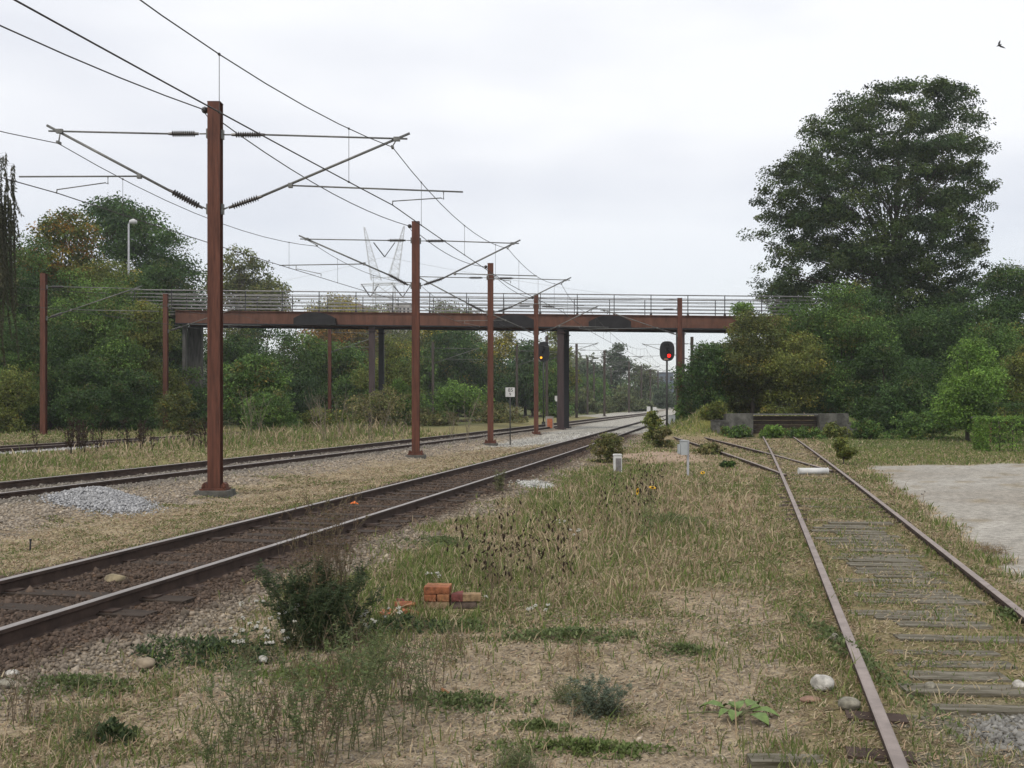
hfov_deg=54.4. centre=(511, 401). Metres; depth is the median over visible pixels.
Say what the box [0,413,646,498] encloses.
railway track
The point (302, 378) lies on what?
tree
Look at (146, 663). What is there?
rock
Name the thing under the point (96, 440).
dock stalk
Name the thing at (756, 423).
buffer wall
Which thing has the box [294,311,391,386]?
tree
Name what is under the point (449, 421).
bare stem
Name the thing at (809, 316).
bush
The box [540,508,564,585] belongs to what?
dead stalk
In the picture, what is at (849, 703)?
rock
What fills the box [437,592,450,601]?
brick
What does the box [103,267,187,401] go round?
tree
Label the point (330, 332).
catenary mast
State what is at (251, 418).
bare stem
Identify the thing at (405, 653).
tall weed
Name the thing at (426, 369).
tree
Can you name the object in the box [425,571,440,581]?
white flower
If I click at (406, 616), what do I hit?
leafy weed
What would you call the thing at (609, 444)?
shrub
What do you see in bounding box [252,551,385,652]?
dark bush
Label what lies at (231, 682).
tall weed
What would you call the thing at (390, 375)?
tree
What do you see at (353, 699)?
tall weed
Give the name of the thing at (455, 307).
tree
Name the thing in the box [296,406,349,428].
bush
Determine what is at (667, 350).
railway signal
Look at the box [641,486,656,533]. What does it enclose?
yellow flower
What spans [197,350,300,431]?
bush
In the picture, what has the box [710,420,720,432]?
concrete block
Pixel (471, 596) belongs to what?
brick
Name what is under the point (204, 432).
dock stalk
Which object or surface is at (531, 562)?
dead stalk
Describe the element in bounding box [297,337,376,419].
tree
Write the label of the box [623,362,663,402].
tree
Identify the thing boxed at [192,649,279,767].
tall weed
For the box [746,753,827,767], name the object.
timber piece
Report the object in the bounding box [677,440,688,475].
post cabinet
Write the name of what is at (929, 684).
rock
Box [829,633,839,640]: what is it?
rock
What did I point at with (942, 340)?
bush
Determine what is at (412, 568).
grass
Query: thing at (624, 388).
tree
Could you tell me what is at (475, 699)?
leafy weed
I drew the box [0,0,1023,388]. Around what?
sky
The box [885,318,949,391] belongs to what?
tree
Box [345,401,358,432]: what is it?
bare stem
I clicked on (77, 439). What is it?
dock stalk
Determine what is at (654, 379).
catenary mast
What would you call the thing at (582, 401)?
tree
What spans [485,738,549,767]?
grass tuft
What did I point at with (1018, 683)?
rock
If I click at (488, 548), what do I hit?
dead stalk
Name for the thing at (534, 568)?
dead stalk
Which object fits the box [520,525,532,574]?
dead stalk
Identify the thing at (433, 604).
brick
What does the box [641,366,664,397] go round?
catenary mast
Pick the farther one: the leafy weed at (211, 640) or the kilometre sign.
the kilometre sign
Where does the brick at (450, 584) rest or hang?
on the brick at (445, 597)
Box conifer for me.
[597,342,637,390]
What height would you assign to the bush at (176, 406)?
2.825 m
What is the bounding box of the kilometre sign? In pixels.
[505,387,514,444]
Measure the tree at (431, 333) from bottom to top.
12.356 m
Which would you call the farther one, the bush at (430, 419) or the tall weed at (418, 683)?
the bush at (430, 419)
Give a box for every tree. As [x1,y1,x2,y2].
[0,298,31,350]
[1,257,68,323]
[5,230,88,317]
[15,206,120,298]
[30,276,151,387]
[57,257,173,351]
[72,190,206,376]
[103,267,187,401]
[131,224,206,402]
[187,328,336,422]
[187,349,233,396]
[198,243,299,354]
[203,331,278,424]
[265,330,347,414]
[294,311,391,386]
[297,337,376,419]
[301,292,377,352]
[345,333,424,423]
[358,302,424,358]
[375,330,457,390]
[393,339,471,416]
[396,299,506,372]
[422,330,496,416]
[468,331,523,409]
[498,337,569,415]
[504,345,602,406]
[539,331,583,413]
[569,373,612,411]
[571,387,601,413]
[572,359,621,408]
[597,384,641,412]
[608,378,649,399]
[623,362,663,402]
[630,398,655,411]
[631,378,674,407]
[645,384,675,408]
[706,306,805,413]
[736,74,1002,345]
[755,330,835,413]
[789,275,906,418]
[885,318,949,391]
[897,281,990,346]
[922,336,1015,440]
[966,257,1023,364]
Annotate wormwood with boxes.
[562,672,638,720]
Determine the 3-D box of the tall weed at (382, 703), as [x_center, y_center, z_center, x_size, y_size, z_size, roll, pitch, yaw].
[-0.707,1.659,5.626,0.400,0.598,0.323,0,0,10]
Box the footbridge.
[87,289,818,429]
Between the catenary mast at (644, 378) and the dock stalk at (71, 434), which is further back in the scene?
the catenary mast at (644, 378)
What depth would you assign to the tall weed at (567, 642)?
7.14 m
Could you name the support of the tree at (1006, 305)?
on the ground at (984, 501)
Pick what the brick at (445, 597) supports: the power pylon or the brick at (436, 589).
the brick at (436, 589)
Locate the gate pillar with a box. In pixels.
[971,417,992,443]
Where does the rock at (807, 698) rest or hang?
on the ground at (984, 501)
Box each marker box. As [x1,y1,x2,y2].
[545,416,553,427]
[613,454,621,471]
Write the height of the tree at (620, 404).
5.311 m
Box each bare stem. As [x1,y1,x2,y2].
[238,388,255,434]
[252,393,268,432]
[304,391,318,427]
[308,389,324,437]
[311,391,326,438]
[333,391,346,436]
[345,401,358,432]
[358,393,373,439]
[378,394,395,436]
[384,409,397,438]
[445,405,455,438]
[462,390,479,442]
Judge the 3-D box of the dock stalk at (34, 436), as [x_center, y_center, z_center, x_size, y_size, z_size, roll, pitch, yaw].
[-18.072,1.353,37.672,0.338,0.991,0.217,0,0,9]
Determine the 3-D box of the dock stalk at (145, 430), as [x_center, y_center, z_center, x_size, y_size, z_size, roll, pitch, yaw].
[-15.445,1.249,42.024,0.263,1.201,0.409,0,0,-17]
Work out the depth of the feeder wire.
21.35 m
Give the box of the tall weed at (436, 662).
[418,611,451,690]
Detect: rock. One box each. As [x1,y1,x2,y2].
[0,678,15,687]
[5,669,18,674]
[104,574,127,581]
[135,657,154,668]
[258,655,267,662]
[799,695,819,702]
[810,674,834,690]
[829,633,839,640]
[838,696,860,710]
[924,681,935,687]
[1012,679,1023,686]
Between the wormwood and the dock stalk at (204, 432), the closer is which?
the wormwood
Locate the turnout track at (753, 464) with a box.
[647,422,833,477]
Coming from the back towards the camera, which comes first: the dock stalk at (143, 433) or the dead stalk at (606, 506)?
the dock stalk at (143, 433)
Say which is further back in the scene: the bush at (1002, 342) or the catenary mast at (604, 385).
the catenary mast at (604, 385)
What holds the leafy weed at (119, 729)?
on the ground at (984, 501)
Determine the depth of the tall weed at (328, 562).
8.10 m
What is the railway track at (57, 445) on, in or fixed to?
on the ground at (984, 501)
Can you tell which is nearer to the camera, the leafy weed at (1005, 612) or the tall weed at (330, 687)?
the tall weed at (330, 687)
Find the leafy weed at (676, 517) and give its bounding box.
[611,510,729,534]
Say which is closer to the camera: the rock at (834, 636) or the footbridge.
the rock at (834, 636)
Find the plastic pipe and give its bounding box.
[798,467,828,474]
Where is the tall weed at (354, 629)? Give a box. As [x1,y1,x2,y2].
[318,596,376,690]
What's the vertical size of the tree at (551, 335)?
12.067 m
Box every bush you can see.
[0,310,61,430]
[0,348,62,431]
[0,363,39,433]
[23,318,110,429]
[47,355,128,432]
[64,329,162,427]
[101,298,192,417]
[102,369,164,430]
[150,389,206,433]
[169,366,206,418]
[183,386,231,428]
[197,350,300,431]
[235,386,303,430]
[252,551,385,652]
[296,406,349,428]
[302,368,386,422]
[337,383,411,428]
[384,377,424,425]
[406,406,460,425]
[432,377,494,420]
[448,354,521,416]
[463,401,529,422]
[506,362,550,415]
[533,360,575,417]
[668,340,736,411]
[672,395,694,420]
[698,341,737,412]
[720,309,810,413]
[729,300,754,411]
[765,296,863,419]
[813,287,946,418]
[834,338,906,433]
[864,354,974,432]
[878,408,954,439]
[887,298,1007,389]
[936,316,1023,426]
[992,344,1023,430]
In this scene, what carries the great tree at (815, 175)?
on the ground at (984, 501)
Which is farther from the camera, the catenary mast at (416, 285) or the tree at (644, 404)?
the tree at (644, 404)
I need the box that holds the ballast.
[0,415,1023,767]
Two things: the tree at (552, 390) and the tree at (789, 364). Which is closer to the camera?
the tree at (789, 364)
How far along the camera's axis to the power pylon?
231.90 m
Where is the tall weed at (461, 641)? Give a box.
[444,621,465,665]
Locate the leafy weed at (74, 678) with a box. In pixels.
[0,665,159,701]
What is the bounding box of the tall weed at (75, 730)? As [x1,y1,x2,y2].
[54,701,99,767]
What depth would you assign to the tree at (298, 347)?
86.76 m
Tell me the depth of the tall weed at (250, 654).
7.00 m
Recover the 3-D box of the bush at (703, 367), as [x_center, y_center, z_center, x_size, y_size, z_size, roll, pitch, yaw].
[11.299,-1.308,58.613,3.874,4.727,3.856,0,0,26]
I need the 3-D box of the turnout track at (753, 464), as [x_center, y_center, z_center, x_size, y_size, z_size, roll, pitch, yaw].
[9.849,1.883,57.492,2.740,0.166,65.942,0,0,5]
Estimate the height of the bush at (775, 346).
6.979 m
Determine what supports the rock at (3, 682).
on the ground at (984, 501)
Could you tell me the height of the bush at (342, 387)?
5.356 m
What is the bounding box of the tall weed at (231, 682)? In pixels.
[198,661,259,748]
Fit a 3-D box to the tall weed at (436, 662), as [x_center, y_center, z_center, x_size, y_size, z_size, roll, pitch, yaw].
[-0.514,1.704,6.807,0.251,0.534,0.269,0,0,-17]
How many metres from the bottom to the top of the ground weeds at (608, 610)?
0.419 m
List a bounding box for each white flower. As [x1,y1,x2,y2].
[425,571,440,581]
[526,603,549,616]
[569,528,580,543]
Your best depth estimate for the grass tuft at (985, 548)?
12.63 m
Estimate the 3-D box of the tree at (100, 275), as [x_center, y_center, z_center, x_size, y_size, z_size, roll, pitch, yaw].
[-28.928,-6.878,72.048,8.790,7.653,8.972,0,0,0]
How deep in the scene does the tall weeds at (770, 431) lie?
51.12 m
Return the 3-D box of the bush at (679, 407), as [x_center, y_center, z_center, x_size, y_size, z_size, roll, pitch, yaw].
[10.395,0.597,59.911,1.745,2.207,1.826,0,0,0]
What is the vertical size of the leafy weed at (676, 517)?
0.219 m
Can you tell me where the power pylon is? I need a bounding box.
[361,226,410,311]
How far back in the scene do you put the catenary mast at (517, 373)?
112.88 m
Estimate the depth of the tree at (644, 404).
169.28 m
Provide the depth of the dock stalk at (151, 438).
33.88 m
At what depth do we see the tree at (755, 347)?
58.72 m
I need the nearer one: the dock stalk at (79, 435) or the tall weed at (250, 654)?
the tall weed at (250, 654)
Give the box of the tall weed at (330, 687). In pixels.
[300,636,360,735]
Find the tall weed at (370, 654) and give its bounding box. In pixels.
[322,614,405,726]
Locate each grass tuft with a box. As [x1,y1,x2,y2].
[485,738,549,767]
[546,673,592,706]
[970,542,1013,554]
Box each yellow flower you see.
[635,488,654,535]
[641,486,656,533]
[697,471,709,484]
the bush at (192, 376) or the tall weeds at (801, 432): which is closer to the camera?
the tall weeds at (801, 432)
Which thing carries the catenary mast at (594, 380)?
on the ground at (984, 501)
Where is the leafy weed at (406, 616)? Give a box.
[334,612,467,636]
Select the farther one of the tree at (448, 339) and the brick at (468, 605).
the tree at (448, 339)
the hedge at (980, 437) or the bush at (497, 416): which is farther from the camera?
the bush at (497, 416)
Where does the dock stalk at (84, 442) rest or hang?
on the ground at (984, 501)
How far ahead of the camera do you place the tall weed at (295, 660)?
6.12 m
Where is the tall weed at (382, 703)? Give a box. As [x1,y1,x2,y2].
[355,645,427,750]
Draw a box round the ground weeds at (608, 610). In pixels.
[0,468,1023,767]
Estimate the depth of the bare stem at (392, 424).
49.95 m
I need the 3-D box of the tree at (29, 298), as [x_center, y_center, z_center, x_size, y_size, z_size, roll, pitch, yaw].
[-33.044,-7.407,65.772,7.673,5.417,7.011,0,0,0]
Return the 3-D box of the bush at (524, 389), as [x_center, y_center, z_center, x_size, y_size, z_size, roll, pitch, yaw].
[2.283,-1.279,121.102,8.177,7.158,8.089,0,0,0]
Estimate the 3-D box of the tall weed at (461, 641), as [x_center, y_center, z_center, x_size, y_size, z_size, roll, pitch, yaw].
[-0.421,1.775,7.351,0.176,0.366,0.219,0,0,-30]
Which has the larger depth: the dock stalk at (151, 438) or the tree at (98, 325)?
the tree at (98, 325)
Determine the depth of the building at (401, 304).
260.00 m
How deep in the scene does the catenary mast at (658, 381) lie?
205.88 m
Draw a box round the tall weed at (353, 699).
[323,632,392,758]
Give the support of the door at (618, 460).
in the marker box at (617, 460)
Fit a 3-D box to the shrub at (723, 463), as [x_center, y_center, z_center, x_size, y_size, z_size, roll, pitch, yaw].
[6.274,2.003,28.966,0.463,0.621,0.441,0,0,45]
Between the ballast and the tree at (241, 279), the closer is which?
the ballast
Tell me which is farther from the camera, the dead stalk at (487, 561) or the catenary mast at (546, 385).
the catenary mast at (546, 385)
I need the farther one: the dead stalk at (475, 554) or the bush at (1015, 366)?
the bush at (1015, 366)
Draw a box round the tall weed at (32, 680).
[17,651,58,719]
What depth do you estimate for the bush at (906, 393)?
54.63 m
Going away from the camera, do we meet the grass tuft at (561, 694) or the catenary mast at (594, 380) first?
the grass tuft at (561, 694)
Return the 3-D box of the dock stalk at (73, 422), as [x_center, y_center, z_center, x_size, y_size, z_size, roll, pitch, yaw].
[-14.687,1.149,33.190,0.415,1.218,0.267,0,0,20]
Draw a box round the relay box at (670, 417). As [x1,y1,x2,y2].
[668,415,675,423]
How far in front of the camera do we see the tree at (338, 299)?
168.12 m
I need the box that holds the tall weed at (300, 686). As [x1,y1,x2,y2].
[268,638,363,767]
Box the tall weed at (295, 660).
[265,636,307,714]
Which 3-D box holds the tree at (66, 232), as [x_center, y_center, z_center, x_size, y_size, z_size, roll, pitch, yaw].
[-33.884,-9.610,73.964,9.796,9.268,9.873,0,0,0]
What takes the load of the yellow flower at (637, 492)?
on the ground at (984, 501)
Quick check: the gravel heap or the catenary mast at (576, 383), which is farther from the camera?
the catenary mast at (576, 383)
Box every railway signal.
[538,342,548,423]
[660,341,674,425]
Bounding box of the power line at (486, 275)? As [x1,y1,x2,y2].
[283,257,763,309]
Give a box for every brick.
[424,585,449,593]
[424,594,436,601]
[424,600,449,608]
[426,583,451,591]
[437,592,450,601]
[451,591,462,601]
[451,601,476,608]
[463,592,480,601]
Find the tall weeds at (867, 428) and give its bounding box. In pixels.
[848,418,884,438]
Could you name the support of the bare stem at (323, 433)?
on the ground at (984, 501)
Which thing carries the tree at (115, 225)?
on the ground at (984, 501)
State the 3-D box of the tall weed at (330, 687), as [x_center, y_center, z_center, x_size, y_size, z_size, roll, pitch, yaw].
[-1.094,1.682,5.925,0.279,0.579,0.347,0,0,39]
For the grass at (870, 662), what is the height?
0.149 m
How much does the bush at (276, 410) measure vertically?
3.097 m
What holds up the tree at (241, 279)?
on the ground at (984, 501)
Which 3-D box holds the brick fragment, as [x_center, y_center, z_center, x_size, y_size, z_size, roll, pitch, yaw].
[-0.991,1.895,9.303,0.202,0.043,0.102,0,17,-29]
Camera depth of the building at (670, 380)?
300.00 m
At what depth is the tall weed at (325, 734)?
5.19 m
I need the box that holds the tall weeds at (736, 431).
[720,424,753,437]
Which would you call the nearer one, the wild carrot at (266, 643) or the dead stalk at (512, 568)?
the wild carrot at (266, 643)
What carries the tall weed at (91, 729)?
on the ground at (984, 501)
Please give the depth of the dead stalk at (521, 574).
9.22 m
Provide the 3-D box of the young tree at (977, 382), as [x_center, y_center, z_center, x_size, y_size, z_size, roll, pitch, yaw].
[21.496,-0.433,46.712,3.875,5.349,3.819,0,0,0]
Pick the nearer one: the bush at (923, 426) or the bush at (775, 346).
the bush at (923, 426)
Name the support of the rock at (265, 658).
on the ground at (984, 501)
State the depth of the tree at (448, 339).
113.89 m
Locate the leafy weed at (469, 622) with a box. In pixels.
[414,615,540,634]
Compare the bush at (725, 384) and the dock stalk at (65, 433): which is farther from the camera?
the bush at (725, 384)
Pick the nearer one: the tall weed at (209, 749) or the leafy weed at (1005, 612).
the tall weed at (209, 749)
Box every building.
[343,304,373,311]
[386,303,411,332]
[655,372,673,398]
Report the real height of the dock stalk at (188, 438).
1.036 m
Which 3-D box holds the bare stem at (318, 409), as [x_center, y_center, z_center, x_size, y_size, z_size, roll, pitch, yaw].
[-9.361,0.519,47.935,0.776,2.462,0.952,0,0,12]
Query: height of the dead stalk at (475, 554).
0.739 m
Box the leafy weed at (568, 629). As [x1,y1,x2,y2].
[473,625,673,647]
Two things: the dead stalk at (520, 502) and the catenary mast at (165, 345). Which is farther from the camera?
the catenary mast at (165, 345)
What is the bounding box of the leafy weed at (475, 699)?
[372,687,539,715]
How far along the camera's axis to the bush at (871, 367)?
56.99 m
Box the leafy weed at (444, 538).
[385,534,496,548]
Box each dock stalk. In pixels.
[31,426,38,446]
[63,418,72,446]
[66,418,75,445]
[67,419,73,453]
[74,417,80,441]
[75,425,80,448]
[78,425,83,448]
[81,420,88,452]
[89,421,93,442]
[93,433,98,453]
[98,422,103,445]
[120,418,130,448]
[137,422,145,448]
[143,417,148,442]
[149,426,154,449]
[184,423,192,445]
[189,417,195,446]
[195,421,203,447]
[201,418,206,447]
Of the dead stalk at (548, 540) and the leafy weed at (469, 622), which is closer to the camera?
the leafy weed at (469, 622)
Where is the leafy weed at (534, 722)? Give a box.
[501,716,579,733]
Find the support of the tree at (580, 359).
on the ground at (984, 501)
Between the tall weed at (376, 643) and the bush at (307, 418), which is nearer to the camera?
the tall weed at (376, 643)
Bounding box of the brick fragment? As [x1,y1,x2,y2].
[394,601,414,608]
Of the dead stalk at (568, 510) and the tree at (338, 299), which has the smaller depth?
the dead stalk at (568, 510)
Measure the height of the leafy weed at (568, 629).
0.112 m
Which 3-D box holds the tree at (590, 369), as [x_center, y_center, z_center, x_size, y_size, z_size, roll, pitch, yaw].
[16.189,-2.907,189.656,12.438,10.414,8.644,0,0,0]
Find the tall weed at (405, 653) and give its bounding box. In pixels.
[381,608,427,704]
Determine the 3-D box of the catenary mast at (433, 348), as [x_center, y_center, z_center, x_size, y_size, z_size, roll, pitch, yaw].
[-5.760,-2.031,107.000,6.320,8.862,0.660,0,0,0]
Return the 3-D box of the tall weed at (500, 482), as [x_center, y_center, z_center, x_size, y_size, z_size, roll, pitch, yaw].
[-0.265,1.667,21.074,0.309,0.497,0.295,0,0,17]
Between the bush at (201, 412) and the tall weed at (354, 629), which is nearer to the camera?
the tall weed at (354, 629)
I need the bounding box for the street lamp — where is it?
[128,219,136,274]
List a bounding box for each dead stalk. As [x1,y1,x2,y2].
[446,519,471,591]
[456,518,478,584]
[466,524,486,595]
[468,517,493,593]
[475,532,498,598]
[479,532,506,611]
[482,515,510,609]
[484,542,502,593]
[484,543,499,591]
[489,534,506,606]
[491,492,507,534]
[496,512,519,571]
[498,541,517,599]
[507,500,521,574]
[508,539,519,584]
[511,550,530,595]
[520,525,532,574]
[523,518,539,575]
[523,527,538,587]
[523,534,540,601]
[524,510,542,562]
[526,540,542,598]
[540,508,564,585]
[542,520,571,606]
[551,532,573,590]
[558,492,572,540]
[558,555,574,608]
[562,517,578,568]
[562,518,576,568]
[594,487,608,524]
[604,474,618,512]
[627,477,647,535]
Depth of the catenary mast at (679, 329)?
61.88 m
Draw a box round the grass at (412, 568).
[0,406,1023,767]
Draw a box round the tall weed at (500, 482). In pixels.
[492,469,506,490]
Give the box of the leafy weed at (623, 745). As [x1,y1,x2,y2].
[469,734,701,760]
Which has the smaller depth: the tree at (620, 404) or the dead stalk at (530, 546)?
the dead stalk at (530, 546)
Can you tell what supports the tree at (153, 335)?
on the ground at (984, 501)
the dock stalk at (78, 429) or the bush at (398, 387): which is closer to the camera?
the dock stalk at (78, 429)
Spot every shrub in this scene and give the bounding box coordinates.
[586,432,627,462]
[642,410,663,441]
[651,426,674,447]
[693,442,726,454]
[719,460,735,466]
[831,437,858,463]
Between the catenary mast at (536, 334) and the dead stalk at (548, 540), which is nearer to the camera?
the dead stalk at (548, 540)
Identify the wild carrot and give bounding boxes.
[227,620,296,661]
[239,600,313,649]
[358,606,402,643]
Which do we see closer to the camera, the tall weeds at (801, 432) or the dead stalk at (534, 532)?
the dead stalk at (534, 532)
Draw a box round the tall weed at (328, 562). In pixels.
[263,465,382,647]
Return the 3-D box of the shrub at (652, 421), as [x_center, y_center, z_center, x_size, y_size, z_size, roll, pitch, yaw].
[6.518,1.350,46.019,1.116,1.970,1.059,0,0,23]
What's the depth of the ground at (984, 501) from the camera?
7.80 m
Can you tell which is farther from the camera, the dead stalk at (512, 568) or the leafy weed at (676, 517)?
the leafy weed at (676, 517)
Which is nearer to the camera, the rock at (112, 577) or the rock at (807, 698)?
the rock at (807, 698)
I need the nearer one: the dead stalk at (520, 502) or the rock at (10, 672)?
the rock at (10, 672)
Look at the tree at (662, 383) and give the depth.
232.25 m
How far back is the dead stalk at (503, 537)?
9.12 m
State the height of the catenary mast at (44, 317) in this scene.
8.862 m
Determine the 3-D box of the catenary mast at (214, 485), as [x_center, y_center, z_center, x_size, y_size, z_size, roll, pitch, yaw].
[-5.860,-2.031,21.500,9.601,8.862,0.660,0,0,0]
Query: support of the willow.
on the ground at (984, 501)
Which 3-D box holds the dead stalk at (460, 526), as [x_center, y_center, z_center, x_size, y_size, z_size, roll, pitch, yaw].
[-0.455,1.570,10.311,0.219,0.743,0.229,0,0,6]
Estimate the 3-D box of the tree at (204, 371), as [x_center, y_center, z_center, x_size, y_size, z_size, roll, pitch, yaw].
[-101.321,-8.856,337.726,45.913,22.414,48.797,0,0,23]
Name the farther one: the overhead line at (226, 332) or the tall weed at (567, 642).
the overhead line at (226, 332)
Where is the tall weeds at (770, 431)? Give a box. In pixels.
[758,424,785,437]
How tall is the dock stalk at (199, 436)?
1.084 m
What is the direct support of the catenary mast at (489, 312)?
on the ground at (984, 501)
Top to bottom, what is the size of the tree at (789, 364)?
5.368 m
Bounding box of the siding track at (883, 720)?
[763,436,1023,767]
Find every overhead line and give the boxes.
[0,131,671,376]
[10,286,511,367]
[14,0,672,374]
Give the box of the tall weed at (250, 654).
[237,634,260,671]
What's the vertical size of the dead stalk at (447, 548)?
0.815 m
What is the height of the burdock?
0.075 m
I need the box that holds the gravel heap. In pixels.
[29,485,184,519]
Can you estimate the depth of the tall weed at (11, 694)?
5.91 m
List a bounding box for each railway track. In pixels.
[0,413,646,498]
[0,414,570,451]
[0,415,665,649]
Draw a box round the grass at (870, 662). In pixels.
[783,606,965,744]
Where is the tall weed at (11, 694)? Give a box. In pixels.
[0,650,37,724]
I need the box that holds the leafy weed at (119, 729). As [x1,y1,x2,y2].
[69,716,140,745]
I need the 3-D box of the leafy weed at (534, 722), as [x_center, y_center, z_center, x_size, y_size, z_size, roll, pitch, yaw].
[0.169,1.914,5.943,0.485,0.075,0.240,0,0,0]
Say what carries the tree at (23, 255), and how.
on the ground at (984, 501)
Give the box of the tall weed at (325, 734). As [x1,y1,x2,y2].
[299,659,350,767]
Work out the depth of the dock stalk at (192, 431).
38.24 m
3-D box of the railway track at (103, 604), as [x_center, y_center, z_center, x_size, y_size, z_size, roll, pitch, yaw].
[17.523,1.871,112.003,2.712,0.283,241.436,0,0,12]
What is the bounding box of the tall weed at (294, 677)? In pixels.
[240,656,301,754]
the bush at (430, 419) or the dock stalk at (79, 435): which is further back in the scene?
the bush at (430, 419)
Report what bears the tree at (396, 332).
on the ground at (984, 501)
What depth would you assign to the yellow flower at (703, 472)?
22.97 m
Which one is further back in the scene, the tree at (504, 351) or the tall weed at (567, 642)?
the tree at (504, 351)
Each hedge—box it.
[970,414,1023,451]
[979,401,1023,443]
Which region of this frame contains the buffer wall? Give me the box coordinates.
[720,413,856,437]
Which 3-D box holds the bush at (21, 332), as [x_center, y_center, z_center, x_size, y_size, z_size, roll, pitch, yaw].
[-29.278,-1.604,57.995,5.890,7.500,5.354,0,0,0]
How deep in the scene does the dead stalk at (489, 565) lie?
9.71 m
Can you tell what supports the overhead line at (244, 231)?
hanging from the catenary mast at (214, 485)
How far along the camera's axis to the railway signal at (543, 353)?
83.97 m
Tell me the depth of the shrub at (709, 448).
35.80 m
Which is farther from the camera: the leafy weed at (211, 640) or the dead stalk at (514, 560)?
the dead stalk at (514, 560)
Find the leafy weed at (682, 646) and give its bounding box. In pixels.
[639,640,728,659]
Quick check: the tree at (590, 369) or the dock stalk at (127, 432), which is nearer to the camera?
the dock stalk at (127, 432)
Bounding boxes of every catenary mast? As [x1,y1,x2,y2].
[19,101,462,497]
[38,273,158,434]
[159,294,260,429]
[279,221,536,458]
[328,329,392,416]
[399,263,583,445]
[432,342,480,412]
[464,295,607,434]
[516,345,556,416]
[545,336,598,419]
[574,344,619,417]
[586,357,620,413]
[593,364,622,411]
[600,298,681,411]
[603,351,642,415]
[610,368,635,391]
[628,362,659,412]
[633,337,693,377]
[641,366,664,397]
[650,369,673,401]
[657,371,665,395]
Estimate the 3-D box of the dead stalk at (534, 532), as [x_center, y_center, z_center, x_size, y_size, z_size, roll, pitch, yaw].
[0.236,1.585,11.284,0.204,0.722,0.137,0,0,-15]
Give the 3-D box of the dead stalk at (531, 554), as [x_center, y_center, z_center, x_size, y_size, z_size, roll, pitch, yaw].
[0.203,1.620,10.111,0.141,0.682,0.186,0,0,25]
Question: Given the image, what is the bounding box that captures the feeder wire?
[0,25,673,300]
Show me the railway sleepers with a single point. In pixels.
(985, 690)
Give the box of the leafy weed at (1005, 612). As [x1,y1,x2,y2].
[987,606,1022,621]
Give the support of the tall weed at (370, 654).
on the ground at (984, 501)
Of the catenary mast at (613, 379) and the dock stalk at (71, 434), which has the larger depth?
the catenary mast at (613, 379)
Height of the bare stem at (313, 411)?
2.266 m
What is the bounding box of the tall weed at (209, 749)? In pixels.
[188,694,247,767]
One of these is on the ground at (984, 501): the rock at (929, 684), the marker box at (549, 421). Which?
the marker box at (549, 421)
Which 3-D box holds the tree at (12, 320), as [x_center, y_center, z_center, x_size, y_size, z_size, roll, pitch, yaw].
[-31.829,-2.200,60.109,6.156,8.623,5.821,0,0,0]
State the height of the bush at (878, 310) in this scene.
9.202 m
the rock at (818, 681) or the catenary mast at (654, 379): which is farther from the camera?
the catenary mast at (654, 379)
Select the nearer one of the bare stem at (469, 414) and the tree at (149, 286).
the bare stem at (469, 414)
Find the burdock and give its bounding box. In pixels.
[681,699,779,725]
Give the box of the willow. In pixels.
[0,153,23,366]
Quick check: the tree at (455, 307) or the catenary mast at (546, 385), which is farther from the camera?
the tree at (455, 307)
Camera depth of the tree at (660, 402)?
198.93 m
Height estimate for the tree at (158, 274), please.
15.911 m
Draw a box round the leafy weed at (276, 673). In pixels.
[247,663,402,684]
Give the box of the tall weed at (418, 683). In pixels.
[377,632,439,723]
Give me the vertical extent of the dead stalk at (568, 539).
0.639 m
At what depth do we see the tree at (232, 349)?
75.43 m
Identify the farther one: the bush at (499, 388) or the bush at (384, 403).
the bush at (499, 388)
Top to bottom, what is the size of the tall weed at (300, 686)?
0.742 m
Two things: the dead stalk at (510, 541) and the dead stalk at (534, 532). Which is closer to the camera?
the dead stalk at (510, 541)
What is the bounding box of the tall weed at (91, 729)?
[77,701,107,748]
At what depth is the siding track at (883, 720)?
7.21 m
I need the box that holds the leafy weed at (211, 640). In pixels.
[102,629,312,675]
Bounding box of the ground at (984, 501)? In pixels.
[0,315,1023,767]
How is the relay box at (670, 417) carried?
on the ground at (984, 501)
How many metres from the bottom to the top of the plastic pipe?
0.186 m
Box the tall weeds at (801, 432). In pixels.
[783,425,826,438]
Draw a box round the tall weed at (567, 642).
[562,632,581,672]
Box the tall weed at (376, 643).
[359,618,408,684]
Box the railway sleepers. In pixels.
[810,522,1023,715]
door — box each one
[547,419,551,427]
[616,458,620,471]
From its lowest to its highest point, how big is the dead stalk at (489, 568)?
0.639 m
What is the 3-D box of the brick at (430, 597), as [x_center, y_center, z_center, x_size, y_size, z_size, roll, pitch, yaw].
[-0.761,1.819,9.337,0.115,0.066,0.238,0,0,-1]
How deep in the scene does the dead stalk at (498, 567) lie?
9.25 m

